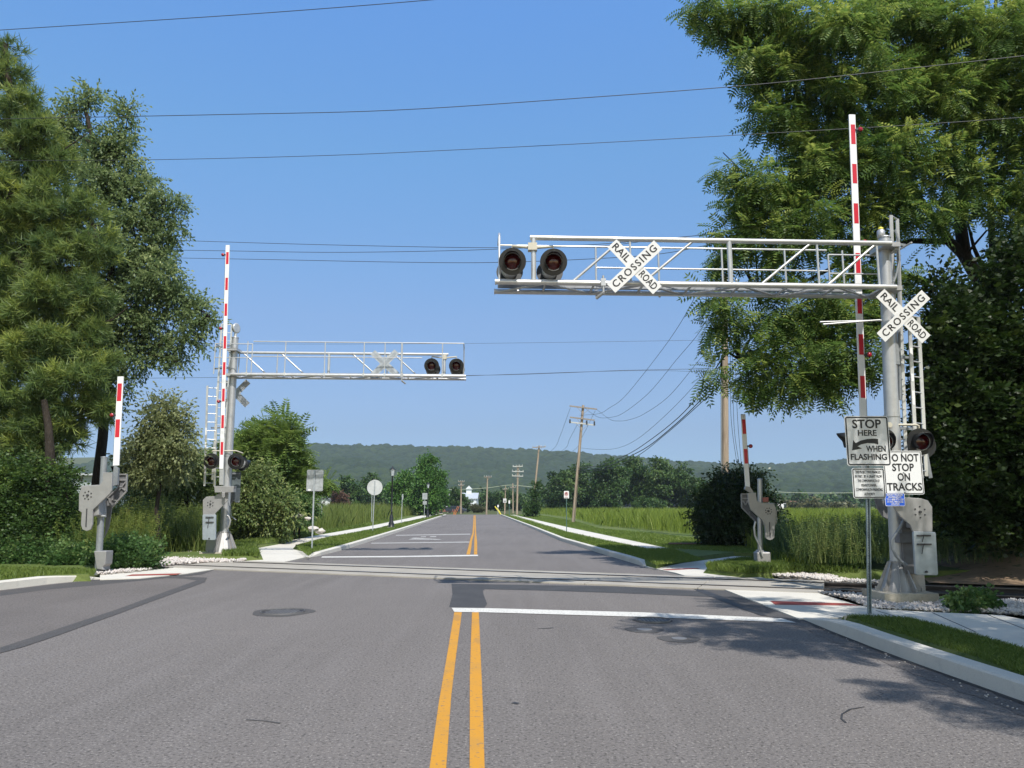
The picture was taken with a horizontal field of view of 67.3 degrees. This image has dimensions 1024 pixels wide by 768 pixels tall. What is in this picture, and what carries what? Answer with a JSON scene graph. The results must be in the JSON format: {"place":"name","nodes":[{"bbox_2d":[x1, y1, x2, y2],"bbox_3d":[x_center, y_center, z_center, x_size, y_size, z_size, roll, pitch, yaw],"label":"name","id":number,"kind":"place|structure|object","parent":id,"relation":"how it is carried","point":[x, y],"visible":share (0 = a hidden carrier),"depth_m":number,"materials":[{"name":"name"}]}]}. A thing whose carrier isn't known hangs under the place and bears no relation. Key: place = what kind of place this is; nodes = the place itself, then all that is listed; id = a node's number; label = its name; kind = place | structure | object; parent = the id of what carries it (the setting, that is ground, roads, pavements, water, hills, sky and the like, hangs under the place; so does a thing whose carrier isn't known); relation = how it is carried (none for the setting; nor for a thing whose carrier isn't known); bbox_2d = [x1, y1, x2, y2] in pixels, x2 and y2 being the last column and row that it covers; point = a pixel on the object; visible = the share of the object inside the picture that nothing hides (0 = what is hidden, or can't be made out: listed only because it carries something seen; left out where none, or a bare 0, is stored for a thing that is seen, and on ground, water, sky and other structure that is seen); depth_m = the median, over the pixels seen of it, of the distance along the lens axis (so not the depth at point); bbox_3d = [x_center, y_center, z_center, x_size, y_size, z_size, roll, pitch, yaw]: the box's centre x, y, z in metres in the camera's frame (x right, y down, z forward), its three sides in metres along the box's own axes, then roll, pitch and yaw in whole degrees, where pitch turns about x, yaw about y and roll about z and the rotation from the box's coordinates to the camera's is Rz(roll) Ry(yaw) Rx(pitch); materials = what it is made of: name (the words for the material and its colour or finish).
{"place":"outdoors","nodes":[
{"label":"outdoors","id":0,"kind":"place"},
{"bbox_2d":[0,563,103,581],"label":"verge lawn","id":1,"kind":"structure","parent":0,"point":[83,577],"depth_m":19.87,"materials":[{"name":"green plant"}]},
{"bbox_2d":[0,528,67,564],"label":"weed clump","id":2,"kind":"object","parent":1,"relation":"on","point":[18,550],"visible":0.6,"depth_m":21.24,"materials":[{"name":"green plant"}]},
{"bbox_2d":[0,399,90,544],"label":"vine covered tree","id":3,"kind":"object","parent":1,"relation":"on","point":[34,495],"visible":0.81,"depth_m":22.04,"materials":[{"name":"green plant"}]},
{"bbox_2d":[0,31,132,469],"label":"pine tree","id":4,"kind":"object","parent":1,"relation":"on","point":[37,275],"visible":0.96,"depth_m":23.78,"materials":[{"name":"green plant"}]},
{"bbox_2d":[39,538,107,569],"bbox_3d":[-11.786,4.816,21.043,2.025,1.178,1.531,0,-9,0],"label":"weed clump","id":5,"kind":"object","parent":1,"relation":"on","point":[81,553],"visible":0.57,"depth_m":20.74,"materials":[{"name":"green plant"}]},
{"bbox_2d":[28,503,166,557],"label":"undergrowth","id":6,"kind":"object","parent":1,"relation":"on","point":[118,522],"visible":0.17,"depth_m":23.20,"materials":[{"name":"green plant"}]},
{"bbox_2d":[41,76,232,516],"bbox_3d":[-14.389,-2.916,28.069,8.106,18.002,3.653,0,-9,0],"label":"deciduous tree","id":7,"kind":"object","parent":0,"point":[144,287],"visible":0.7,"depth_m":28.23,"materials":[{"name":"green plant"}]},
{"bbox_2d":[100,543,306,579],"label":"pavement","id":8,"kind":"structure","parent":0,"point":[286,552],"depth_m":23.73,"materials":[{"name":"concrete"}]},
{"bbox_2d":[79,376,127,574],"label":"crossing gate","id":9,"kind":"structure","parent":8,"relation":"on","point":[93,502],"depth_m":19.61,"materials":[{"name":"grey metal"}]},
{"label":"gravel bed","id":10,"kind":"structure","parent":8,"relation":"on","visible":0},
{"bbox_2d":[159,551,246,567],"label":"gravel","id":11,"kind":"structure","parent":10,"relation":"on","point":[174,560],"depth_m":23.23,"materials":[{"name":"white gravel"}]},
{"bbox_2d":[4,0,427,29],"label":"overhead wire","id":12,"kind":"object","parent":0,"point":[222,15],"visible":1,"depth_m":21.14,"materials":[{"name":"grey"}]},
{"bbox_2d":[162,514,438,560],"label":"verge lawn","id":13,"kind":"structure","parent":0,"point":[194,554],"depth_m":25.58,"materials":[{"name":"green plant"}]},
{"bbox_2d":[65,490,244,551],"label":"tall grass","id":14,"kind":"structure","parent":13,"relation":"on","point":[176,545],"depth_m":26.95,"materials":[{"name":"green plant"}]},
{"bbox_2d":[106,381,212,547],"bbox_3d":[-12.035,2.855,25.842,3.026,5.900,3.304,8,-12,-41],"label":"willow shrub","id":15,"kind":"object","parent":13,"relation":"on","point":[154,452],"visible":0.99,"depth_m":25.61,"materials":[{"name":"green plant"}]},
{"bbox_2d":[112,450,242,514],"bbox_3d":[-14.339,4.761,32.682,5.424,4.246,2.748,0,-9,0],"label":"shrub","id":16,"kind":"object","parent":13,"relation":"on","point":[199,492],"visible":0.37,"depth_m":32.34,"materials":[{"name":"green plant"}]},
{"bbox_2d":[193,451,317,543],"bbox_3d":[-11.634,5.414,34.604,5.617,4.702,3.489,3,-9,-17],"label":"shrub","id":17,"kind":"object","parent":13,"relation":"on","point":[263,506],"visible":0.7,"depth_m":34.07,"materials":[{"name":"green plant"}]},
{"bbox_2d":[202,398,316,475],"bbox_3d":[-12.566,4.130,37.840,5.947,7.095,3.732,0,-9,0],"label":"sumac tree","id":18,"kind":"object","parent":13,"relation":"on","point":[279,438],"visible":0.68,"depth_m":37.48,"materials":[{"name":"green plant"}]},
{"bbox_2d":[272,486,325,539],"bbox_3d":[-10.677,6.223,37.019,3.368,2.694,2.430,0,-9,0],"label":"shrub","id":19,"kind":"object","parent":13,"relation":"on","point":[307,498],"visible":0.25,"depth_m":36.77,"materials":[{"name":"green plant"}]},
{"bbox_2d":[273,443,343,537],"bbox_3d":[-10.548,5.197,38.464,4.514,5.169,3.354,0,-9,0],"label":"sumac tree","id":20,"kind":"object","parent":13,"relation":"on","point":[300,472],"visible":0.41,"depth_m":37.81,"materials":[{"name":"green plant"}]},
{"bbox_2d":[221,517,398,555],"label":"lawn grass","id":21,"kind":"structure","parent":13,"relation":"on","point":[248,547],"depth_m":31.74,"materials":[{"name":"green plant"}]},
{"bbox_2d":[306,470,323,547],"bbox_3d":[-7.308,4.624,28.336,0.612,2.916,0.050,0,-9,0],"label":"road sign","id":22,"kind":"object","parent":13,"relation":"on","point":[314,480],"visible":0.96,"depth_m":28.50,"materials":[{"name":"metal"}]},
{"bbox_2d":[295,514,443,555],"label":"lawn grass","id":23,"kind":"structure","parent":13,"relation":"on","point":[326,542],"depth_m":36.23,"materials":[{"name":"green plant"}]},
{"bbox_2d":[367,480,382,530],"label":"road sign","id":24,"kind":"object","parent":13,"relation":"on","point":[374,487],"visible":0.97,"depth_m":47.41,"materials":[{"name":"metal"}]},
{"bbox_2d":[382,467,415,509],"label":"conical tree","id":25,"kind":"object","parent":13,"relation":"on","point":[402,484],"visible":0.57,"depth_m":122.57,"materials":[{"name":"green plant"}]},
{"bbox_2d":[398,448,450,515],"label":"conical tree","id":26,"kind":"object","parent":13,"relation":"on","point":[436,491],"visible":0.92,"depth_m":115.68,"materials":[{"name":"green plant"}]},
{"bbox_2d":[190,500,417,532],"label":"tall grass","id":27,"kind":"structure","parent":0,"point":[358,512],"depth_m":68.06,"materials":[{"name":"green plant"}]},
{"bbox_2d":[56,457,679,506],"bbox_3d":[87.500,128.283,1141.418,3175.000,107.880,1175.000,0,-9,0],"label":"hill","id":28,"kind":"structure","parent":0,"point":[82,460],"depth_m":1401.00,"materials":[{"name":"green plant"}]},
{"bbox_2d":[59,443,883,506],"bbox_3d":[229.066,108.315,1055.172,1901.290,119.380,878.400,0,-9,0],"label":"forest","id":29,"kind":"object","parent":28,"relation":"on","point":[473,468],"visible":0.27,"depth_m":1176.45,"materials":[{"name":"green plant"}]},
{"bbox_2d":[302,514,437,539],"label":"pavement","id":30,"kind":"structure","parent":0,"point":[316,537],"depth_m":49.81,"materials":[{"name":"concrete"}]},
{"bbox_2d":[188,234,707,252],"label":"overhead wire","id":31,"kind":"object","parent":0,"point":[407,251],"visible":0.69,"depth_m":47.43,"materials":[{"name":"grey"}]},
{"bbox_2d":[197,244,710,262],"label":"overhead wire","id":32,"kind":"object","parent":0,"point":[422,262],"visible":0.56,"depth_m":47.51,"materials":[{"name":"grey metal"}]},
{"bbox_2d":[0,515,1023,767],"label":"road","id":33,"kind":"structure","parent":0,"point":[206,669],"depth_m":7.84,"materials":[{"name":"grey asphalt"}]},
{"bbox_2d":[0,576,99,589],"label":"kerb","id":34,"kind":"structure","parent":33,"relation":"on","point":[23,582],"depth_m":16.84,"materials":[{"name":"concrete"}]},
{"bbox_2d":[253,608,315,616],"bbox_3d":[-3.768,3.746,12.649,1.020,0.030,1.000,0,-9,0],"label":"manhole cover","id":35,"kind":"object","parent":33,"relation":"on","point":[280,612],"visible":1,"depth_m":12.60,"materials":[{"name":"metal"}]},
{"bbox_2d":[305,514,445,557],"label":"kerb","id":36,"kind":"structure","parent":33,"relation":"on","point":[344,546],"depth_m":34.68,"materials":[{"name":"concrete"}]},
{"bbox_2d":[501,514,645,566],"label":"kerb","id":37,"kind":"structure","parent":33,"relation":"on","point":[627,558],"depth_m":29.69,"materials":[{"name":"concrete"}]},
{"bbox_2d":[625,627,663,632],"bbox_3d":[1.876,3.473,10.875,0.551,0.011,0.540,0,-9,0],"label":"valve cover","id":38,"kind":"object","parent":33,"relation":"on","point":[644,629],"visible":1,"depth_m":10.85,"materials":[{"name":"metal"}]},
{"bbox_2d":[632,616,672,623],"bbox_3d":[2.153,3.603,11.738,0.612,0.030,0.600,0,-9,0],"label":"valve cover","id":39,"kind":"object","parent":33,"relation":"on","point":[654,620],"visible":1,"depth_m":11.70,"materials":[{"name":"metal"}]},
{"bbox_2d":[657,635,700,642],"bbox_3d":[2.210,3.358,10.145,0.571,0.011,0.560,0,-9,0],"label":"valve cover","id":40,"kind":"object","parent":33,"relation":"on","point":[680,638],"visible":1,"depth_m":10.12,"materials":[{"name":"metal"}]},
{"bbox_2d":[802,617,1023,700],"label":"kerb","id":41,"kind":"structure","parent":33,"relation":"on","point":[1004,682],"depth_m":8.30,"materials":[{"name":"concrete"}]},
{"bbox_2d":[0,117,1023,160],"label":"overhead wire","id":42,"kind":"object","parent":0,"point":[499,147],"visible":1,"depth_m":20.41,"materials":[{"name":"grey"}]},
{"bbox_2d":[0,0,1023,464],"label":"sky","id":43,"kind":"structure","parent":0,"point":[432,54],"materials":[{"name":"blue"}]},
{"bbox_2d":[7,55,1023,118],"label":"overhead wire","id":44,"kind":"object","parent":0,"point":[531,101],"visible":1,"depth_m":19.77,"materials":[{"name":"grey"}]},
{"bbox_2d":[92,507,1023,618],"bbox_3d":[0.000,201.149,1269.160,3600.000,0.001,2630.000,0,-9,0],"label":"ground","id":45,"kind":"structure","parent":0,"point":[491,512],"depth_m":145.30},
{"bbox_2d":[91,531,172,570],"bbox_3d":[-10.294,4.677,20.838,1.931,1.390,1.393,0,-9,0],"label":"weed clump","id":46,"kind":"object","parent":45,"relation":"on","point":[133,552],"visible":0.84,"depth_m":20.59,"materials":[{"name":"green plant"}]},
{"bbox_2d":[199,323,465,553],"bbox_3d":[-6.152,1.904,26.859,9.044,8.152,1.428,1,-9,-5],"label":"cantilever signal","id":47,"kind":"object","parent":45,"relation":"on","point":[225,539],"visible":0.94,"depth_m":26.79,"materials":[{"name":"metal"}]},
{"bbox_2d":[202,245,236,551],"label":"crossing gate","id":48,"kind":"structure","parent":47,"relation":"on","point":[212,505],"depth_m":25.66,"materials":[{"name":"white metal"}]},
{"bbox_2d":[231,472,240,501],"bbox_3d":[-9.722,3.571,26.687,0.580,1.061,0.075,0,-9,0],"label":"track sign","id":49,"kind":"object","parent":47,"relation":"attached to","point":[236,478],"visible":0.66,"depth_m":26.74,"materials":[{"name":"grey metal"}]},
{"bbox_2d":[225,380,249,407],"bbox_3d":[-9.802,0.340,27.277,1.048,1.046,0.089,0,-9,0],"label":"crossbuck sign","id":50,"kind":"object","parent":47,"relation":"attached to","point":[242,400],"visible":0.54,"depth_m":27.27,"materials":[{"name":"grey metal"}]},
{"bbox_2d":[370,349,398,377],"bbox_3d":[-4.533,-0.729,27.395,1.048,1.047,0.089,0,-9,0],"label":"crossbuck sign","id":51,"kind":"object","parent":47,"relation":"attached to","point":[379,368],"visible":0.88,"depth_m":27.39,"materials":[{"name":"white metal"}]},
{"bbox_2d":[329,488,351,505],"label":"copper tree","id":52,"kind":"object","parent":45,"relation":"on","point":[337,498],"visible":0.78,"depth_m":162.44,"materials":[{"name":"brown plant"}]},
{"bbox_2d":[327,474,367,504],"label":"round tree","id":53,"kind":"object","parent":45,"relation":"on","point":[354,490],"visible":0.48,"depth_m":167.65,"materials":[{"name":"green plant"}]},
{"bbox_2d":[358,472,388,504],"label":"round tree","id":54,"kind":"object","parent":45,"relation":"on","point":[365,481],"visible":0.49,"depth_m":197.76,"materials":[{"name":"green plant"}]},
{"bbox_2d":[446,486,473,512],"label":"round tree","id":55,"kind":"object","parent":45,"relation":"on","point":[454,496],"visible":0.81,"depth_m":182.12,"materials":[{"name":"green plant"}]},
{"bbox_2d":[482,487,530,510],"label":"round tree","id":56,"kind":"object","parent":45,"relation":"on","point":[496,498],"visible":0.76,"depth_m":226.17,"materials":[{"name":"green plant"}]},
{"bbox_2d":[536,469,585,509],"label":"grove tree","id":57,"kind":"object","parent":45,"relation":"on","point":[553,497],"visible":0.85,"depth_m":189.35,"materials":[{"name":"green plant"}]},
{"bbox_2d":[567,461,605,508],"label":"grove tree","id":58,"kind":"object","parent":45,"relation":"on","point":[583,480],"visible":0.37,"depth_m":193.24,"materials":[{"name":"green plant"}]},
{"bbox_2d":[157,561,1023,599],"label":"railway track","id":59,"kind":"structure","parent":45,"relation":"on","point":[671,581],"depth_m":18.40,"materials":[{"name":"metal"}]},
{"bbox_2d":[583,456,632,508],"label":"grove tree","id":60,"kind":"object","parent":45,"relation":"on","point":[613,481],"visible":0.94,"depth_m":186.47,"materials":[{"name":"green plant"}]},
{"bbox_2d":[619,454,663,507],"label":"grove tree","id":61,"kind":"object","parent":45,"relation":"on","point":[630,495],"visible":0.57,"depth_m":192.72,"materials":[{"name":"green plant"}]},
{"bbox_2d":[630,497,670,508],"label":"grove bush","id":62,"kind":"object","parent":45,"relation":"on","point":[647,503],"visible":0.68,"depth_m":175.28,"materials":[{"name":"green plant"}]},
{"bbox_2d":[631,455,686,507],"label":"grove tree","id":63,"kind":"object","parent":45,"relation":"on","point":[659,474],"visible":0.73,"depth_m":192.75,"materials":[{"name":"green plant"}]},
{"bbox_2d":[657,461,694,507],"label":"grove tree","id":64,"kind":"object","parent":45,"relation":"on","point":[682,476],"visible":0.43,"depth_m":193.96,"materials":[{"name":"green plant"}]},
{"bbox_2d":[676,475,711,507],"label":"grove tree","id":65,"kind":"object","parent":45,"relation":"on","point":[693,483],"visible":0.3,"depth_m":189.05,"materials":[{"name":"green plant"}]},
{"bbox_2d":[494,215,938,602],"bbox_3d":[3.929,0.261,14.449,8.538,7.548,1.208,1,-9,-4],"label":"cantilever signal","id":66,"kind":"object","parent":45,"relation":"on","point":[896,584],"visible":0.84,"depth_m":14.68,"materials":[{"name":"metal"}]},
{"bbox_2d":[607,239,661,293],"bbox_3d":[2.291,-2.194,14.369,1.048,1.047,0.078,0,-9,0],"label":"crossbuck sign","id":67,"kind":"object","parent":66,"relation":"attached to","point":[635,267],"visible":1,"depth_m":14.36,"materials":[{"name":"white metal"}]},
{"bbox_2d":[848,114,937,590],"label":"crossing gate","id":68,"kind":"structure","parent":66,"relation":"on","point":[915,537],"depth_m":14.06,"materials":[{"name":"grey metal"}]},
{"bbox_2d":[882,493,904,505],"bbox_3d":[6.828,2.097,13.930,0.356,0.229,0.446,0,-9,0],"label":"emergency sign","id":69,"kind":"object","parent":68,"relation":"attached to","point":[894,499],"visible":1,"depth_m":13.72,"materials":[{"name":"blue metal"}]},
{"bbox_2d":[883,451,923,493],"bbox_3d":[7.032,1.627,14.054,0.698,0.779,0.497,0,-9,0],"label":"track sign","id":70,"kind":"object","parent":68,"relation":"attached to","point":[903,472],"visible":0.95,"depth_m":13.82,"materials":[{"name":"white metal"}]},
{"bbox_2d":[876,289,929,342],"bbox_3d":[7.429,-1.292,14.602,1.048,1.047,0.078,0,-9,0],"label":"crossbuck sign","id":71,"kind":"object","parent":66,"relation":"attached to","point":[903,316],"visible":1,"depth_m":14.60,"materials":[{"name":"white metal"}]},
{"bbox_2d":[772,572,878,583],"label":"gravel","id":72,"kind":"structure","parent":45,"relation":"on","point":[822,576],"depth_m":18.05,"materials":[{"name":"white gravel"}]},
{"bbox_2d":[741,414,776,562],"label":"crossing gate","id":73,"kind":"structure","parent":72,"relation":"on","point":[766,513],"depth_m":20.52,"materials":[{"name":"grey metal"}]},
{"bbox_2d":[831,491,863,507],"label":"distant tree","id":74,"kind":"object","parent":45,"relation":"on","point":[848,496],"visible":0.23,"depth_m":420.03,"materials":[{"name":"green plant"}]},
{"bbox_2d":[818,590,1023,615],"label":"gravel","id":75,"kind":"structure","parent":45,"relation":"on","point":[1015,606],"depth_m":13.22,"materials":[{"name":"grey gravel"}]},
{"bbox_2d":[939,585,992,614],"bbox_3d":[7.486,3.691,12.815,0.810,0.693,0.899,0,-9,0],"label":"gravel weed","id":76,"kind":"object","parent":75,"relation":"on","point":[962,599],"visible":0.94,"depth_m":12.67,"materials":[{"name":"green plant"}]},
{"bbox_2d":[958,583,1006,614],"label":"gravel weed","id":77,"kind":"object","parent":75,"relation":"on","point":[991,596],"visible":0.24,"depth_m":12.82,"materials":[{"name":"green plant"}]},
{"bbox_2d":[824,583,1023,602],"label":"track bed","id":78,"kind":"object","parent":45,"relation":"on","point":[933,591],"depth_m":16.70,"materials":[{"name":"gravel"}]},
{"bbox_2d":[514,515,663,548],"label":"pavement","id":79,"kind":"structure","parent":0,"point":[604,537],"depth_m":40.07,"materials":[{"name":"concrete"}]},
{"bbox_2d":[507,514,970,579],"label":"verge lawn","id":80,"kind":"structure","parent":0,"point":[877,569],"depth_m":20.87,"materials":[{"name":"green plant"}]},
{"bbox_2d":[521,479,541,516],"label":"ivy thicket","id":81,"kind":"object","parent":80,"relation":"on","point":[531,508],"visible":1,"depth_m":102.59,"materials":[{"name":"green plant"}]},
{"bbox_2d":[569,405,596,521],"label":"utility pole","id":82,"kind":"object","parent":80,"relation":"on","point":[581,423],"visible":0.93,"depth_m":71.85,"materials":[{"name":"brown wood"}]},
{"bbox_2d":[502,514,703,564],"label":"lawn grass","id":83,"kind":"structure","parent":80,"relation":"on","point":[658,556],"depth_m":27.19,"materials":[{"name":"green plant"}]},
{"bbox_2d":[700,277,754,473],"bbox_3d":[10.933,1.044,38.251,2.995,13.321,0.480,0,-9,0],"label":"utility pole","id":84,"kind":"object","parent":80,"relation":"on","point":[724,433],"visible":0.24,"depth_m":38.00,"materials":[{"name":"brown wood"}]},
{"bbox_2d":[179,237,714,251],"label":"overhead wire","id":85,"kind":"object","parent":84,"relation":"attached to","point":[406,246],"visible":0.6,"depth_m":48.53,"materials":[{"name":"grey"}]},
{"bbox_2d":[681,459,792,545],"bbox_3d":[8.942,5.076,30.744,4.410,4.175,3.219,0,-9,0],"label":"dark shrub","id":86,"kind":"object","parent":80,"relation":"on","point":[719,515],"visible":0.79,"depth_m":30.03,"materials":[{"name":"green plant"}]},
{"bbox_2d":[538,505,991,564],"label":"tall grass","id":87,"kind":"structure","parent":80,"relation":"on","point":[647,522],"depth_m":57.71,"materials":[{"name":"green plant"}]},
{"bbox_2d":[756,519,876,568],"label":"edge weeds","id":88,"kind":"object","parent":80,"relation":"on","point":[839,560],"visible":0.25,"depth_m":20.78,"materials":[{"name":"green plant"}]},
{"bbox_2d":[645,556,875,619],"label":"pavement","id":89,"kind":"structure","parent":0,"point":[766,598],"depth_m":14.21,"materials":[{"name":"concrete"}]},
{"bbox_2d":[771,601,858,605],"bbox_3d":[5.339,3.889,13.652,1.429,0.001,0.545,-1,-9,5],"label":"tactile strip","id":90,"kind":"object","parent":89,"relation":"on","point":[795,603],"visible":1,"depth_m":13.60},
{"bbox_2d":[706,555,861,572],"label":"lawn grass","id":91,"kind":"structure","parent":0,"point":[739,566],"depth_m":19.10,"materials":[{"name":"green plant"}]},
{"bbox_2d":[841,613,1023,675],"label":"verge lawn","id":92,"kind":"structure","parent":0,"point":[946,649],"depth_m":8.94,"materials":[{"name":"green plant"}]},
{"bbox_2d":[844,609,1023,646],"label":"pavement","id":93,"kind":"structure","parent":0,"point":[989,626],"depth_m":10.57,"materials":[{"name":"concrete"}]},
{"bbox_2d":[844,416,890,613],"bbox_3d":[5.414,1.969,11.555,0.670,2.998,0.061,0,-9,0],"label":"sign post","id":94,"kind":"object","parent":93,"relation":"on","point":[867,438],"visible":1,"depth_m":11.66,"materials":[{"name":"white metal"}]},
{"bbox_2d":[925,544,1023,585],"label":"dirt bank","id":95,"kind":"structure","parent":0,"point":[1006,571],"depth_m":18.56,"materials":[{"name":"brown soil"}]},
{"bbox_2d":[663,0,1023,423],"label":"walnut tree","id":96,"kind":"object","parent":95,"relation":"on","point":[791,46],"visible":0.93,"depth_m":19.64,"materials":[{"name":"green plant"}]},
{"bbox_2d":[763,508,1023,564],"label":"bank weeds","id":97,"kind":"object","parent":95,"relation":"on","point":[879,535],"visible":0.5,"depth_m":19.52,"materials":[{"name":"green plant"}]},
{"bbox_2d":[900,224,1023,558],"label":"dark tree","id":98,"kind":"object","parent":95,"relation":"on","point":[973,360],"visible":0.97,"depth_m":18.01,"materials":[{"name":"green plant"}]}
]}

